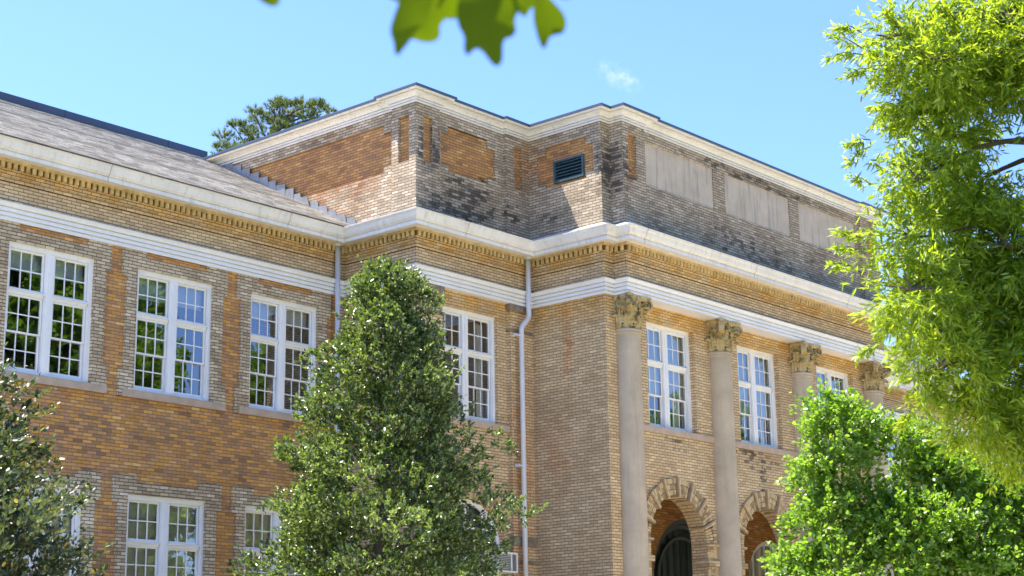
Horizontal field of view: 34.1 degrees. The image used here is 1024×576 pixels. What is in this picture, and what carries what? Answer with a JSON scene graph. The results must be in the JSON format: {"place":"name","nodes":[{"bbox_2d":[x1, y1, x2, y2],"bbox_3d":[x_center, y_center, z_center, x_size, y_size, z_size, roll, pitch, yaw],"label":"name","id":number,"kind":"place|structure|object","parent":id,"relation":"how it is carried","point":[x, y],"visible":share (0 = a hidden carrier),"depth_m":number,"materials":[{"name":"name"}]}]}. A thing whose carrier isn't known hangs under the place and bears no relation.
{"place":"outdoors","nodes":[
{"label":"outdoors","id":0,"kind":"place"},
{"bbox_2d":[260,0,565,65],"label":"oak branch","id":1,"kind":"object","parent":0,"point":[487,28],"visible":1,"depth_m":1.90,"materials":[{"name":"green plant"}]},
{"bbox_2d":[0,0,1023,389],"label":"sky","id":2,"kind":"structure","parent":0,"point":[746,77],"materials":[{"name":"blue"}]},
{"label":"ground","id":3,"kind":"structure","parent":0,"visible":0},
{"bbox_2d":[0,342,114,575],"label":"holly tree","id":4,"kind":"object","parent":3,"relation":"on","point":[16,465],"visible":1,"depth_m":17.19,"materials":[{"name":"green plant"}]},
{"bbox_2d":[208,94,338,153],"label":"pine tree","id":5,"kind":"object","parent":3,"relation":"on","point":[284,116],"visible":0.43,"depth_m":71.79,"materials":[{"name":"green plant"}]},
{"bbox_2d":[225,252,548,575],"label":"holly tree","id":6,"kind":"object","parent":3,"relation":"on","point":[306,517],"visible":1,"depth_m":28.91,"materials":[{"name":"green plant"}]},
{"bbox_2d":[0,82,1021,575],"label":"school building","id":7,"kind":"structure","parent":3,"relation":"on","point":[648,328],"depth_m":38.13,"materials":[{"name":"brown brick"}]},
{"bbox_2d":[0,484,81,575],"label":"window","id":8,"kind":"structure","parent":7,"relation":"in","point":[74,523],"depth_m":31.70,"materials":[{"name":"white paint"}]},
{"bbox_2d":[0,241,106,393],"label":"window","id":9,"kind":"structure","parent":7,"relation":"in","point":[51,265],"depth_m":32.24,"materials":[{"name":"white paint"}]},
{"bbox_2d":[125,494,204,575],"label":"window","id":10,"kind":"structure","parent":7,"relation":"in","point":[164,536],"depth_m":33.36,"materials":[{"name":"white paint"}]},
{"bbox_2d":[122,269,225,410],"bbox_3d":[-6.998,1.084,34.368,0.375,2.672,2.590,-13,-18,40],"label":"window","id":11,"kind":"structure","parent":7,"relation":"in","point":[174,292],"depth_m":34.40,"materials":[{"name":"white paint"}]},
{"bbox_2d":[244,505,310,575],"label":"window","id":12,"kind":"structure","parent":7,"relation":"in","point":[258,524],"depth_m":35.30,"materials":[{"name":"white paint"}]},
{"bbox_2d":[237,294,326,425],"bbox_3d":[-5.044,1.591,36.540,0.375,2.672,2.590,-13,-18,40],"label":"window","id":13,"kind":"structure","parent":7,"relation":"in","point":[282,313],"depth_m":36.51,"materials":[{"name":"white paint"}]},
{"bbox_2d":[440,499,500,575],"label":"arched window","id":14,"kind":"structure","parent":7,"relation":"in","point":[478,507],"depth_m":37.28,"materials":[{"name":"white paint"}]},
{"bbox_2d":[443,306,509,432],"bbox_3d":[-0.997,1.856,37.869,0.454,2.672,2.294,-13,-18,40],"label":"window","id":15,"kind":"structure","parent":7,"relation":"in","point":[462,350],"depth_m":38.05,"materials":[{"name":"white paint"}]},
{"bbox_2d":[479,552,517,573],"bbox_3d":[-0.320,6.110,37.074,0.600,0.440,0.680,-13,-18,40],"label":"window air conditioner","id":16,"kind":"object","parent":7,"relation":"attached to","point":[511,560],"depth_m":36.95,"materials":[{"name":"white paint"}]},
{"bbox_2d":[654,519,691,575],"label":"door","id":17,"kind":"structure","parent":7,"relation":"in","point":[680,547],"depth_m":42.93,"materials":[{"name":"paint"}]},
{"bbox_2d":[644,322,714,442],"bbox_3d":[3.633,2.225,39.655,0.519,2.672,3.300,-13,-18,40],"label":"window","id":18,"kind":"structure","parent":7,"relation":"in","point":[668,364],"depth_m":39.84,"materials":[{"name":"white paint"}]},
{"bbox_2d":[749,542,775,575],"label":"arched window","id":19,"kind":"structure","parent":7,"relation":"in","point":[759,551],"depth_m":45.71,"materials":[{"name":"white paint"}]},
{"bbox_2d":[736,345,797,457],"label":"window","id":20,"kind":"structure","parent":7,"relation":"in","point":[756,383],"depth_m":42.63,"materials":[{"name":"white paint"}]},
{"bbox_2d":[816,366,870,470],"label":"window","id":21,"kind":"structure","parent":7,"relation":"in","point":[832,376],"depth_m":45.63,"materials":[{"name":"white paint"}]},
{"bbox_2d":[887,435,901,491],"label":"window","id":22,"kind":"structure","parent":7,"relation":"in","point":[899,463],"depth_m":56.58,"materials":[{"name":"white paint"}]},
{"bbox_2d":[756,377,1023,575],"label":"young maple","id":23,"kind":"object","parent":3,"relation":"on","point":[949,546],"visible":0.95,"depth_m":17.70,"materials":[{"name":"green plant"}]},
{"bbox_2d":[818,0,1023,499],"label":"willow oak","id":24,"kind":"object","parent":3,"relation":"on","point":[951,333],"visible":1,"depth_m":12.90,"materials":[{"name":"green plant"}]},
{"bbox_2d":[917,447,1023,566],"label":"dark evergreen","id":25,"kind":"object","parent":3,"relation":"on","point":[963,519],"visible":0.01,"depth_m":52.10,"materials":[{"name":"green plant"}]}
]}

